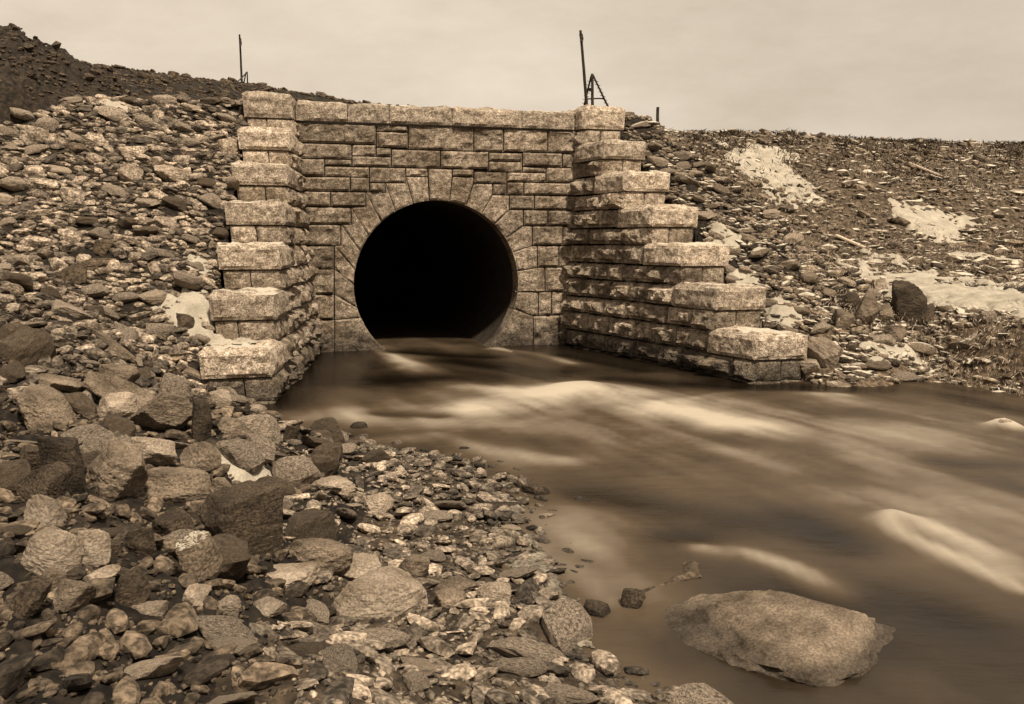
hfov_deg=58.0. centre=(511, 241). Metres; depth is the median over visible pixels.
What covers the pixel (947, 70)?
sky
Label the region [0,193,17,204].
riprap stone
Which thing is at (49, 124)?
riprap stone
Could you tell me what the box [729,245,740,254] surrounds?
riprap stone
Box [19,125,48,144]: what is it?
riprap stone
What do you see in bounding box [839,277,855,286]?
riprap stone
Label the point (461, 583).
boulder
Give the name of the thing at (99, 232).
riprap stone
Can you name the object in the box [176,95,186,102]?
riprap stone
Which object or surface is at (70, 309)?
boulder
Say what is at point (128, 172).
riprap stone
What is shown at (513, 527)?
cobble
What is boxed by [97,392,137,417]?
boulder
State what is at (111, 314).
riprap stone
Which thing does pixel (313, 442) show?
cobble
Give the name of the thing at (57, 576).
boulder
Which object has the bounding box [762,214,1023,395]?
shore grass
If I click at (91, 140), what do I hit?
riprap stone
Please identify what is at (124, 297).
riprap stone
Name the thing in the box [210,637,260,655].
cobble
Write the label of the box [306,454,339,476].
rock
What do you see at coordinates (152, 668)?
cobble
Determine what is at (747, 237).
riprap stone
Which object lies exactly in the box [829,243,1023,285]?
snow patch
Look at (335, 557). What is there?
boulder
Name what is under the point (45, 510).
boulder
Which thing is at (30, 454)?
boulder
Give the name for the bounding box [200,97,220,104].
riprap stone
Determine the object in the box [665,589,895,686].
ledge rock
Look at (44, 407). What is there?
boulder
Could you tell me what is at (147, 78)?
bank clods
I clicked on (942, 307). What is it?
riprap stone
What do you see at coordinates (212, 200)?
riprap stone
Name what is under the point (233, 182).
riprap stone
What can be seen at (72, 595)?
boulder
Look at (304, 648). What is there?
cobble
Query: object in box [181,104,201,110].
riprap stone
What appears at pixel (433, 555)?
cobble
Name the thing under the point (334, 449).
rock
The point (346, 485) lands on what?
cobble
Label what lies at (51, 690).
hollow gravel
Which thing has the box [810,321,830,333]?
riprap stone
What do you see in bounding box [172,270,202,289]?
riprap stone
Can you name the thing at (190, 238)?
riprap stone
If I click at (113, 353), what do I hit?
cobble
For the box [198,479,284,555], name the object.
boulder
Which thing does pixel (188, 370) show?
boulder
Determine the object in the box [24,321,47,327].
cobble
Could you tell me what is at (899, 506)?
creek water
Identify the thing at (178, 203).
riprap stone
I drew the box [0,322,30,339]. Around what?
rock
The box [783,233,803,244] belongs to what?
riprap stone
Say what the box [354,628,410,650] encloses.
cobble
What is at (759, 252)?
riprap stone
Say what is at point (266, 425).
rock
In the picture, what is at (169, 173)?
riprap stone
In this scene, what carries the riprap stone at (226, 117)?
on the ground at (14, 92)
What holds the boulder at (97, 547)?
on the ground at (14, 92)
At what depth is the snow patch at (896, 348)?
13.53 m
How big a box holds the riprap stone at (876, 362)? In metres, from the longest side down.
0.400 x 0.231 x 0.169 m
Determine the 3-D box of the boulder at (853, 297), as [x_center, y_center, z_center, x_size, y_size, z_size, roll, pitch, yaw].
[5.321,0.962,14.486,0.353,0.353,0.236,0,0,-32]
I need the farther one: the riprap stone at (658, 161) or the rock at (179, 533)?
the riprap stone at (658, 161)
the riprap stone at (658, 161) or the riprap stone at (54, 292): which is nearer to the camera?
the riprap stone at (54, 292)
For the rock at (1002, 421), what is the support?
in the creek water
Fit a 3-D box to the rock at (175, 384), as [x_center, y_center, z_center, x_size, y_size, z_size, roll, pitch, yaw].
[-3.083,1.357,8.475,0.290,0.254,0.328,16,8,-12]
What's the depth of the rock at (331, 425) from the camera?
8.86 m
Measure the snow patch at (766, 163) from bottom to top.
2.998 m
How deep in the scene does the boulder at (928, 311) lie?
14.25 m
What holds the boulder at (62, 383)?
on the ground at (14, 92)
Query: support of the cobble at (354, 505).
on the ground at (14, 92)
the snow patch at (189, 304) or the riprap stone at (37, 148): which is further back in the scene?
the riprap stone at (37, 148)
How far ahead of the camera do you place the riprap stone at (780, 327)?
13.79 m
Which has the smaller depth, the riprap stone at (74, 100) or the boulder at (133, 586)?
the boulder at (133, 586)
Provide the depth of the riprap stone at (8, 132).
14.51 m
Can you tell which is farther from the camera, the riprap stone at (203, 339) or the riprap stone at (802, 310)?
the riprap stone at (802, 310)
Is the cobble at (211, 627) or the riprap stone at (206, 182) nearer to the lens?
the cobble at (211, 627)
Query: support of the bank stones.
on the ground at (14, 92)
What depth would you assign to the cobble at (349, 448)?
8.26 m
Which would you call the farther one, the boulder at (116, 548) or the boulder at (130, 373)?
the boulder at (130, 373)
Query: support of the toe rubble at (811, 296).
on the ground at (14, 92)
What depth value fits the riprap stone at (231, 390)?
11.11 m
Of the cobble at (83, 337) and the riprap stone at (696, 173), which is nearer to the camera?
the cobble at (83, 337)
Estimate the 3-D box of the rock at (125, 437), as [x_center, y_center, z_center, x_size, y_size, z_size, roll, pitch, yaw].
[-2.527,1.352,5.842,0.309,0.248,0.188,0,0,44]
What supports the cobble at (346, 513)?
on the ground at (14, 92)
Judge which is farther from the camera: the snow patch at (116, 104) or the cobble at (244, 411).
the snow patch at (116, 104)
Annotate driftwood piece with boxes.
[642,560,702,592]
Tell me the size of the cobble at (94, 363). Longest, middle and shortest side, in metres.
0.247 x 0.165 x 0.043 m
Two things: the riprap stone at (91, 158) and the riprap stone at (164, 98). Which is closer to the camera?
the riprap stone at (91, 158)
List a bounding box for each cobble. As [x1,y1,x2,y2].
[0,524,32,536]
[0,571,13,590]
[8,439,37,444]
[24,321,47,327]
[75,335,88,339]
[79,359,101,366]
[92,527,121,537]
[105,350,117,356]
[124,656,183,679]
[135,357,142,366]
[175,442,188,448]
[185,584,211,601]
[193,615,257,641]
[207,691,257,703]
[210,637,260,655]
[235,407,250,414]
[283,496,292,508]
[289,641,330,655]
[301,436,329,448]
[306,599,329,624]
[312,476,354,495]
[322,643,357,674]
[336,507,357,518]
[342,443,357,454]
[346,503,362,506]
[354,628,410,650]
[364,493,393,512]
[398,554,429,578]
[399,656,436,676]
[403,670,429,692]
[419,549,445,562]
[423,510,452,521]
[433,501,466,509]
[450,461,465,465]
[487,637,568,662]
[488,657,548,677]
[498,566,537,579]
[501,525,521,530]
[541,599,592,651]
[543,683,600,703]
[665,683,733,703]
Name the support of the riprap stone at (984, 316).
on the ground at (14, 92)
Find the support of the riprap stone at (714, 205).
on the ground at (14, 92)
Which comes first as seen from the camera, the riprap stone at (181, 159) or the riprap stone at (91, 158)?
the riprap stone at (91, 158)
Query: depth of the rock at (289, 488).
6.23 m
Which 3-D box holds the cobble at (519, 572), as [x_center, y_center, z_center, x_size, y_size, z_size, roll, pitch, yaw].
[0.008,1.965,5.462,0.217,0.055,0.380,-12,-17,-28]
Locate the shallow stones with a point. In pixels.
(526, 589)
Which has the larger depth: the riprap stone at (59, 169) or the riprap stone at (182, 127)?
the riprap stone at (182, 127)
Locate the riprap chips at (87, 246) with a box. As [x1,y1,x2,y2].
[0,96,242,394]
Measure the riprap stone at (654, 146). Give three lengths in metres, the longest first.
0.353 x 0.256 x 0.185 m
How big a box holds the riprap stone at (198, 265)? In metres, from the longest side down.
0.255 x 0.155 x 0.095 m
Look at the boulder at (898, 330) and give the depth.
13.86 m
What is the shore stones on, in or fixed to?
on the ground at (14, 92)
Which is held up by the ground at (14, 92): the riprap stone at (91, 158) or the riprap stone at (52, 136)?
the riprap stone at (91, 158)
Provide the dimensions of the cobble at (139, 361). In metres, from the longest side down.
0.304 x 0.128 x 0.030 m
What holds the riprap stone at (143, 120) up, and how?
on the ground at (14, 92)
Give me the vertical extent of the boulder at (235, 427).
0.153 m
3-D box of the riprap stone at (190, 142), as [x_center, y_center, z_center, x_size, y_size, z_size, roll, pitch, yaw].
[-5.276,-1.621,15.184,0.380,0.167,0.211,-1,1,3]
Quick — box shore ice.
[374,446,594,647]
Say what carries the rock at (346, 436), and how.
on the ground at (14, 92)
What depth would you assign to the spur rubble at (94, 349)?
8.99 m
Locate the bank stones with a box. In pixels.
[248,416,680,703]
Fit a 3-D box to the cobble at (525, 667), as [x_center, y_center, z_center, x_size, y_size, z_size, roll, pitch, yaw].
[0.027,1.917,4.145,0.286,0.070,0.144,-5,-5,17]
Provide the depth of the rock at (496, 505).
6.89 m
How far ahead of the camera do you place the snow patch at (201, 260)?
12.78 m
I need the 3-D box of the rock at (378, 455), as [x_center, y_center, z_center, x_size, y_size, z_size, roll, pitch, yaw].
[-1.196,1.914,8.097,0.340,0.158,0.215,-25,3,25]
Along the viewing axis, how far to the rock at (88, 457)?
5.48 m
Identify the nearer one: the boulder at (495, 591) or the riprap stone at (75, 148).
the boulder at (495, 591)
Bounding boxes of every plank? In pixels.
[834,234,865,247]
[909,162,940,175]
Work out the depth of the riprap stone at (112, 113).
15.22 m
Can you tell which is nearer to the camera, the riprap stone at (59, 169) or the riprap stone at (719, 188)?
the riprap stone at (59, 169)
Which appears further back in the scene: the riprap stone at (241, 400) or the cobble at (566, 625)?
the riprap stone at (241, 400)
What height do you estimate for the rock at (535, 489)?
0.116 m
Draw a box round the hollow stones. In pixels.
[0,283,336,703]
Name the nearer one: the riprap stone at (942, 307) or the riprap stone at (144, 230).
the riprap stone at (144, 230)
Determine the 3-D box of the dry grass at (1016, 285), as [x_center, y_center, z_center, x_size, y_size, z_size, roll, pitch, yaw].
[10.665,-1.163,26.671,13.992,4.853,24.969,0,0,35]
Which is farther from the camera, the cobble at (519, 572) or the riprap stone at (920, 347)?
the riprap stone at (920, 347)
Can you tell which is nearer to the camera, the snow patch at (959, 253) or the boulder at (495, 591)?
the boulder at (495, 591)
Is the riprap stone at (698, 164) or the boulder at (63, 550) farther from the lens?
the riprap stone at (698, 164)
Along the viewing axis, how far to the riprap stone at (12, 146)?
14.08 m
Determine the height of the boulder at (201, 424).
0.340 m
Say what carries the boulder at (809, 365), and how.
on the ground at (14, 92)
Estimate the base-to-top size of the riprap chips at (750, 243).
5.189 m
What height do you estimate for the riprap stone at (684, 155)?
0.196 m
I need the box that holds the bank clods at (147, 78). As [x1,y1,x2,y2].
[26,36,408,105]
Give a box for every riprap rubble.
[0,94,256,403]
[624,114,1016,383]
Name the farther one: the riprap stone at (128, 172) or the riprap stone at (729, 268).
the riprap stone at (729, 268)
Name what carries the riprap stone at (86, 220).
on the ground at (14, 92)
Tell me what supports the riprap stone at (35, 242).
on the ground at (14, 92)
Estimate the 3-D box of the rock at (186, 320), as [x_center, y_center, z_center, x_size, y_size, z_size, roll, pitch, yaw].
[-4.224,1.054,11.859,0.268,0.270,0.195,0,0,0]
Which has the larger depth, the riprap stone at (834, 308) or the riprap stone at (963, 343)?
the riprap stone at (834, 308)
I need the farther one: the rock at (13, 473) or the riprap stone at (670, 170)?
the riprap stone at (670, 170)
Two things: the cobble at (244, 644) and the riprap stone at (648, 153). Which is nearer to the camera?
the cobble at (244, 644)
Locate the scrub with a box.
[664,127,1023,178]
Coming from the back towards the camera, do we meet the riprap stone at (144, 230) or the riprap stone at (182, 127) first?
the riprap stone at (182, 127)
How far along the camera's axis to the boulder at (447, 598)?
4.94 m
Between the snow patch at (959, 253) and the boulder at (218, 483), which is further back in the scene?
the snow patch at (959, 253)
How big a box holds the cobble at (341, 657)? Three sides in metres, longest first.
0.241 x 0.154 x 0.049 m
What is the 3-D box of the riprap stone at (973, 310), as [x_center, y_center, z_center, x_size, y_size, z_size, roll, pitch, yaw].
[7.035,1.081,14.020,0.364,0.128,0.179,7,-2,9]
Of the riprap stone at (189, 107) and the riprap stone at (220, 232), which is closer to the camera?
the riprap stone at (220, 232)
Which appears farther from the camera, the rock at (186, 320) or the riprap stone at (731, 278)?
the riprap stone at (731, 278)
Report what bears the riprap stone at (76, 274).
on the ground at (14, 92)
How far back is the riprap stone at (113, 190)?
13.74 m
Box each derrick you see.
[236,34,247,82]
[579,30,608,106]
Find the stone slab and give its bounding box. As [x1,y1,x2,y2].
[872,278,887,291]
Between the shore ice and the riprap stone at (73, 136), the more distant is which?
the riprap stone at (73, 136)
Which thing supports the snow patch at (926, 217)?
on the ground at (14, 92)
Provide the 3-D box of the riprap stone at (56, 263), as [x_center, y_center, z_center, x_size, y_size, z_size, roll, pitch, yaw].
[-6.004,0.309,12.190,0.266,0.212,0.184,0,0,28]
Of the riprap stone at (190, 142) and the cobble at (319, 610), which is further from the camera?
the riprap stone at (190, 142)
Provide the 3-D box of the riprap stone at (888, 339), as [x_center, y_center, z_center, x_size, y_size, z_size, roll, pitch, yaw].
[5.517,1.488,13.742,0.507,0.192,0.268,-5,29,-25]
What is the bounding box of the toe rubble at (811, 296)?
[750,254,921,356]
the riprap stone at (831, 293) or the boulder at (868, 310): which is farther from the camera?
the riprap stone at (831, 293)
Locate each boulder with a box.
[9,575,52,619]
[15,461,72,502]
[16,384,74,430]
[20,445,40,473]
[21,528,84,575]
[23,494,67,527]
[36,435,86,495]
[38,373,86,391]
[42,567,66,592]
[52,299,92,319]
[53,578,95,611]
[77,529,110,566]
[81,564,120,580]
[83,371,154,409]
[86,441,148,501]
[92,329,135,360]
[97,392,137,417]
[98,364,140,382]
[111,539,122,557]
[115,566,151,606]
[125,527,156,557]
[129,392,192,429]
[131,600,167,616]
[132,437,177,466]
[142,466,210,503]
[152,507,196,536]
[174,530,222,581]
[180,441,221,472]
[182,583,202,605]
[183,366,208,383]
[191,397,212,442]
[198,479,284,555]
[205,477,231,498]
[216,595,240,616]
[217,417,248,435]
[253,596,287,617]
[267,563,319,587]
[288,538,353,574]
[331,565,427,619]
[338,552,381,580]
[432,576,479,591]
[435,587,466,608]
[477,581,511,603]
[799,357,820,374]
[807,337,842,367]
[834,309,854,329]
[841,291,860,309]
[855,293,880,325]
[877,303,894,320]
[879,325,907,341]
[891,280,927,321]
[916,303,935,326]
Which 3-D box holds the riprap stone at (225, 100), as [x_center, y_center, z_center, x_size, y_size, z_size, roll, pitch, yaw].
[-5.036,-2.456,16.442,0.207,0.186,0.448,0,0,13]
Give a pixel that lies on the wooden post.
(657, 114)
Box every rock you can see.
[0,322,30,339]
[0,328,55,365]
[0,361,25,384]
[0,459,30,491]
[60,423,116,453]
[63,392,96,416]
[82,450,100,474]
[95,434,135,451]
[103,414,136,435]
[138,366,151,380]
[160,373,190,395]
[163,529,193,539]
[176,313,194,328]
[205,534,251,580]
[210,389,231,407]
[214,438,264,473]
[236,414,280,443]
[244,433,275,464]
[250,404,266,413]
[256,476,296,495]
[272,455,322,488]
[283,425,299,441]
[284,508,339,542]
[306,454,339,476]
[309,417,344,443]
[311,430,333,441]
[311,442,342,462]
[341,430,348,440]
[350,421,367,428]
[358,448,389,463]
[484,502,522,510]
[521,483,549,495]
[584,599,610,617]
[621,588,645,608]
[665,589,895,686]
[998,419,1012,422]
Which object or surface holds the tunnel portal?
on the ground at (14, 92)
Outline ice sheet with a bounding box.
[505,560,556,568]
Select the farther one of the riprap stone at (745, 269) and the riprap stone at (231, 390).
the riprap stone at (745, 269)
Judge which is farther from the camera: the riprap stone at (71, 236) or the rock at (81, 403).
the riprap stone at (71, 236)
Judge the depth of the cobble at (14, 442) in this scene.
6.23 m
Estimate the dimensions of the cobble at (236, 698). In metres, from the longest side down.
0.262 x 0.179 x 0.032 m
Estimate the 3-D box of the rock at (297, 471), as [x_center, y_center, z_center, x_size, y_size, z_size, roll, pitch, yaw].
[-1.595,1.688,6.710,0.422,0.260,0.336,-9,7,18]
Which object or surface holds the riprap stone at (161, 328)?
on the ground at (14, 92)
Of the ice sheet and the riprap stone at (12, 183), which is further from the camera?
the riprap stone at (12, 183)
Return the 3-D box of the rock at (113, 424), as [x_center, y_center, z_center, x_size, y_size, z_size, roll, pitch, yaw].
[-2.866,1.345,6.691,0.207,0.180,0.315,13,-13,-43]
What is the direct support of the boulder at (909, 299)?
on the ground at (14, 92)
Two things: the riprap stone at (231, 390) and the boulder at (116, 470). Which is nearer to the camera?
the boulder at (116, 470)
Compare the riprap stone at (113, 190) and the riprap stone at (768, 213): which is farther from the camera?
the riprap stone at (768, 213)
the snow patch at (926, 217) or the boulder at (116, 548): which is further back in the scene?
the snow patch at (926, 217)
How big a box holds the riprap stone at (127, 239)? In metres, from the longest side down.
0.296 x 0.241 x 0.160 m
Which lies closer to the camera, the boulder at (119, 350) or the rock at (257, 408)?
the boulder at (119, 350)
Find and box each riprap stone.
[0,126,18,137]
[0,176,28,190]
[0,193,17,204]
[0,217,16,226]
[0,263,11,271]
[1,143,17,149]
[1,273,32,290]
[6,255,25,265]
[9,107,35,120]
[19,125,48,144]
[22,165,44,176]
[24,144,49,153]
[25,235,54,249]
[26,272,46,283]
[28,178,58,190]
[35,117,58,131]
[40,286,61,299]
[47,133,56,140]
[48,257,67,269]
[50,165,71,173]
[55,264,87,284]
[56,136,66,143]
[57,228,82,243]
[59,96,82,104]
[59,187,84,203]
[65,143,86,153]
[68,134,82,139]
[74,217,98,224]
[75,258,115,270]
[76,254,90,262]
[81,283,109,297]
[83,132,108,147]
[84,305,104,315]
[85,153,102,164]
[88,227,111,238]
[93,239,114,255]
[97,105,129,121]
[100,184,124,197]
[102,307,118,321]
[112,292,138,302]
[115,146,148,161]
[115,323,139,341]
[117,163,143,180]
[117,217,136,228]
[117,235,138,243]
[121,96,136,103]
[128,252,141,261]
[133,226,158,236]
[134,198,159,206]
[135,114,154,126]
[138,290,167,303]
[144,247,174,257]
[146,323,175,334]
[147,156,164,166]
[147,261,160,272]
[148,216,176,228]
[152,95,178,103]
[154,164,191,182]
[161,196,186,210]
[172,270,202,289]
[173,155,190,164]
[175,121,194,131]
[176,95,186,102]
[180,138,201,146]
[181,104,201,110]
[181,233,198,243]
[187,261,203,270]
[194,333,210,343]
[197,177,216,187]
[197,193,221,208]
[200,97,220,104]
[212,227,228,237]
[215,112,236,123]
[216,138,238,154]
[216,386,237,394]
[220,97,233,103]
[226,177,239,190]
[230,394,250,406]
[629,121,650,127]
[645,151,652,156]
[647,156,669,166]
[648,141,664,150]
[660,168,677,173]
[672,151,692,159]
[676,161,690,169]
[680,175,699,184]
[689,170,703,175]
[692,161,705,167]
[692,194,704,201]
[698,211,716,219]
[704,203,720,207]
[706,162,716,171]
[713,183,729,193]
[723,264,735,273]
[725,275,739,282]
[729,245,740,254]
[738,266,752,272]
[741,234,758,241]
[742,227,753,232]
[749,247,769,257]
[762,209,779,218]
[765,298,777,306]
[776,324,798,332]
[779,259,800,269]
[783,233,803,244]
[794,306,810,314]
[796,245,809,253]
[799,270,817,283]
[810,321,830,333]
[822,288,836,298]
[825,381,850,386]
[826,270,839,277]
[830,306,842,314]
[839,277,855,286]
[851,363,866,368]
[865,356,889,369]
[866,288,878,297]
[872,334,895,345]
[895,371,919,381]
[911,342,938,355]
[933,373,948,378]
[936,303,953,311]
[948,338,976,348]
[965,309,982,313]
[977,310,997,323]
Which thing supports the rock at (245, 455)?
on the ground at (14, 92)
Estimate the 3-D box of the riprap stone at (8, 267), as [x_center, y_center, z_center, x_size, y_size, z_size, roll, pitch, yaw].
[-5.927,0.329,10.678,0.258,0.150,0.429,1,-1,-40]
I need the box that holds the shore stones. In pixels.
[885,296,1023,392]
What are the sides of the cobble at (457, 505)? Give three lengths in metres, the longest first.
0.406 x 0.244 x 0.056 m
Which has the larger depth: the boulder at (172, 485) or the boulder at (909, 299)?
the boulder at (909, 299)
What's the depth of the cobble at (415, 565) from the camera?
5.25 m
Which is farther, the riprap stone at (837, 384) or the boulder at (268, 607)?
the riprap stone at (837, 384)
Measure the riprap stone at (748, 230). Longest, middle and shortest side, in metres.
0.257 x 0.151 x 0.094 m
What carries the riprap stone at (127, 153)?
on the ground at (14, 92)
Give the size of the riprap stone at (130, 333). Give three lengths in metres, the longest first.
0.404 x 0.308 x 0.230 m
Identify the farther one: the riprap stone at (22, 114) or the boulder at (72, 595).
the riprap stone at (22, 114)
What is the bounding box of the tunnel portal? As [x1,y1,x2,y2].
[199,91,807,403]
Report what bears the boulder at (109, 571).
on the ground at (14, 92)
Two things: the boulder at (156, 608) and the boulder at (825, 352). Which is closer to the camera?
the boulder at (156, 608)
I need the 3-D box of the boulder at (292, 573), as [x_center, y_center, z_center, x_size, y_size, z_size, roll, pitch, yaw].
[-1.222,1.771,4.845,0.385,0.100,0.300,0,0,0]
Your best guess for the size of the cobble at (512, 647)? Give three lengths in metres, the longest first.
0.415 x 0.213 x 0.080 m
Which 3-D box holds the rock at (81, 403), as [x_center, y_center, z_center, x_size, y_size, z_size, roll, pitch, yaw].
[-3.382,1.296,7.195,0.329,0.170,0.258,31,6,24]
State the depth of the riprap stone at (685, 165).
17.10 m
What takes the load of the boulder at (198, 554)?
on the ground at (14, 92)
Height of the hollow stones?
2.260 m
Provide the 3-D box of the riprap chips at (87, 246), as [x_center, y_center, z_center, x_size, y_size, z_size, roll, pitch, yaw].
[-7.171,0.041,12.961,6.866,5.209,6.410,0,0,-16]
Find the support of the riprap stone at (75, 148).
on the ground at (14, 92)
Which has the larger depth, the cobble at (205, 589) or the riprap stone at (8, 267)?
the riprap stone at (8, 267)
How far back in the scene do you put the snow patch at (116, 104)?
15.67 m
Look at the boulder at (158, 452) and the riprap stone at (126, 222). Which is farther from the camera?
the riprap stone at (126, 222)
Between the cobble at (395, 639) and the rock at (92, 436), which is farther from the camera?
the rock at (92, 436)
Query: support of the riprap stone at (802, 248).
on the ground at (14, 92)
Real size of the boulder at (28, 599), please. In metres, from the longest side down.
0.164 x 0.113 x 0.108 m
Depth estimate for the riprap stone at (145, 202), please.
13.54 m
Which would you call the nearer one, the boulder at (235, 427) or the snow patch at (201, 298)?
the boulder at (235, 427)
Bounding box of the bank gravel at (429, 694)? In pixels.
[251,422,672,703]
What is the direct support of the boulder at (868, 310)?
on the ground at (14, 92)
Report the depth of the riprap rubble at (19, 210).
13.51 m
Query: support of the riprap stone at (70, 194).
on the ground at (14, 92)
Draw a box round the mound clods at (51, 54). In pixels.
[0,23,125,107]
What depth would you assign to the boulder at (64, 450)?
5.07 m
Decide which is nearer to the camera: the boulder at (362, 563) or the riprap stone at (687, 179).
the boulder at (362, 563)
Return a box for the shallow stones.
[344,431,599,609]
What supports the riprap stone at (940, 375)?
on the riprap rubble at (856, 371)
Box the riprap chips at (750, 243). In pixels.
[624,116,976,383]
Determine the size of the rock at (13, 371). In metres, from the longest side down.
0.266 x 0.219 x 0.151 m
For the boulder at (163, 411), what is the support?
on the ground at (14, 92)
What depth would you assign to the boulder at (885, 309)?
14.20 m
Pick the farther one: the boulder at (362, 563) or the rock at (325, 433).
the rock at (325, 433)
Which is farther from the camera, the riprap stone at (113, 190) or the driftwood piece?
the riprap stone at (113, 190)
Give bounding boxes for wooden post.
[656,107,658,121]
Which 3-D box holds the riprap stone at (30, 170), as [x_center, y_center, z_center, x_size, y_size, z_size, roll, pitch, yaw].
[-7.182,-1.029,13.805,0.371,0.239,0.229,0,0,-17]
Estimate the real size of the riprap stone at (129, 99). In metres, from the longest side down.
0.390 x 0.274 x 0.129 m
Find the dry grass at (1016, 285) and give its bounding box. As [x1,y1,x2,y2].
[701,134,1023,309]
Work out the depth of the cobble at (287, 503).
5.84 m
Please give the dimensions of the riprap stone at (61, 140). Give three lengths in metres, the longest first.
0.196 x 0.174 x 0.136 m
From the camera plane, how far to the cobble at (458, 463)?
8.12 m
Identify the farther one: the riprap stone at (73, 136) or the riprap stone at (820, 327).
the riprap stone at (73, 136)
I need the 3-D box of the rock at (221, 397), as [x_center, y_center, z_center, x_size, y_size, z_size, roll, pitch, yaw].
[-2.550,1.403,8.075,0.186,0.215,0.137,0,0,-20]
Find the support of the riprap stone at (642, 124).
on the riprap rubble at (856, 371)
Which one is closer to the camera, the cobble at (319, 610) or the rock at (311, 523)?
the cobble at (319, 610)
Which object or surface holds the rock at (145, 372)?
on the ground at (14, 92)
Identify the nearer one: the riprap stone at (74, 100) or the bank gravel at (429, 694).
the bank gravel at (429, 694)
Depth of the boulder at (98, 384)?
7.59 m
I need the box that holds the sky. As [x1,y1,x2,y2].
[0,0,1023,142]
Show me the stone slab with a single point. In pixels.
(880, 284)
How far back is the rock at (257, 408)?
10.70 m
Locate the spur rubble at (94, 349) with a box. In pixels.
[0,269,199,418]
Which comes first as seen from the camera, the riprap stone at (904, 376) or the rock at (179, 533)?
the rock at (179, 533)
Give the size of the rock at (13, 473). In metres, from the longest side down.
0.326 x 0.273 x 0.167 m
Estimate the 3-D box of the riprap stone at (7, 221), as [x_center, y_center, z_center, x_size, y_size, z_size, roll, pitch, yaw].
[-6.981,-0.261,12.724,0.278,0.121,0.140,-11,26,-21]
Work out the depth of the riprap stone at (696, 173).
16.94 m
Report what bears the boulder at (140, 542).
on the ground at (14, 92)
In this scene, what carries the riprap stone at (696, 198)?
on the ground at (14, 92)
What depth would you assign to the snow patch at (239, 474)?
6.40 m
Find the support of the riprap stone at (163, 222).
on the ground at (14, 92)
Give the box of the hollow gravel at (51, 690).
[0,291,334,703]
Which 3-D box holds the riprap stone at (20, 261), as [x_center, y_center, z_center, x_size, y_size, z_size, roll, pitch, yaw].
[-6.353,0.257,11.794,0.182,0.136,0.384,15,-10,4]
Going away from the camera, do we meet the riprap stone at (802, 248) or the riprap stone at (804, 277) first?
the riprap stone at (804, 277)
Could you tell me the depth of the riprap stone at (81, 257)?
12.40 m
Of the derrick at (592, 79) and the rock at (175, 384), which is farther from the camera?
the derrick at (592, 79)
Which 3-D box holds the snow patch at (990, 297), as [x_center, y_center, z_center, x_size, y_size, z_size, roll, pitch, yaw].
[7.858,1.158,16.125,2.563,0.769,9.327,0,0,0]
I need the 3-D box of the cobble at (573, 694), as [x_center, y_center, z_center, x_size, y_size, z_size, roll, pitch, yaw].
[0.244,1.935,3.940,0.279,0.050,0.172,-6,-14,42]
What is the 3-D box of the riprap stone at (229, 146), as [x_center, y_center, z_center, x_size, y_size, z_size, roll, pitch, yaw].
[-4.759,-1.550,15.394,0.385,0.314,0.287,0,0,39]
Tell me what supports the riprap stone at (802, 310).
on the ground at (14, 92)
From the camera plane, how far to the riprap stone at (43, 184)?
13.56 m
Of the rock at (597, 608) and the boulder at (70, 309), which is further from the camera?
the boulder at (70, 309)
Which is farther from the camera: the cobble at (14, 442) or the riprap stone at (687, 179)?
the riprap stone at (687, 179)
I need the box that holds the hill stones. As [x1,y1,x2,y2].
[665,128,1023,285]
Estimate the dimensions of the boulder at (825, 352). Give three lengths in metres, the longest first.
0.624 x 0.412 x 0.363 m
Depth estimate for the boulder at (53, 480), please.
4.75 m
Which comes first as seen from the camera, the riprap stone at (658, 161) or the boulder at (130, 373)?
the boulder at (130, 373)
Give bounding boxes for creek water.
[265,298,1023,703]
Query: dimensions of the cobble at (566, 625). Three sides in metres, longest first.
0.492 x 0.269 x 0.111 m
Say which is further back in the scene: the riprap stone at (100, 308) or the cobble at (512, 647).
the riprap stone at (100, 308)
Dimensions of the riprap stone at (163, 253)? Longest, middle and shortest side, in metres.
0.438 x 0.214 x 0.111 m
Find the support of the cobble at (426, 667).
on the ground at (14, 92)
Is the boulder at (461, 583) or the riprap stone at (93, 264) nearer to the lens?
the boulder at (461, 583)
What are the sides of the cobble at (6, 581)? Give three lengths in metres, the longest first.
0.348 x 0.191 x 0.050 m
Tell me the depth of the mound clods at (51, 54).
16.16 m
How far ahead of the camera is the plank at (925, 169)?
28.36 m
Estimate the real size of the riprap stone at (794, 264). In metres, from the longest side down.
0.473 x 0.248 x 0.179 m
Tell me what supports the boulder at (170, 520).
on the ground at (14, 92)
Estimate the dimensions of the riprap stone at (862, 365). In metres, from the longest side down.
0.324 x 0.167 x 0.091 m
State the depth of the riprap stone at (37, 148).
14.23 m
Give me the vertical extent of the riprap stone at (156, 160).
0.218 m
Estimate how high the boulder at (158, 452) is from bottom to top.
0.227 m
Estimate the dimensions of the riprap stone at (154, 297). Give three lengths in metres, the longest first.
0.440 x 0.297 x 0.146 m
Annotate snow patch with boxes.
[99,99,137,112]
[151,288,256,345]
[183,254,212,274]
[194,292,207,302]
[221,454,271,481]
[705,221,743,259]
[716,140,842,221]
[727,265,759,283]
[760,296,803,327]
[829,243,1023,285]
[859,335,921,367]
[872,281,1023,339]
[887,198,986,242]
[918,251,1012,259]
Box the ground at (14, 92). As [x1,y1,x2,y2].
[0,24,1023,703]

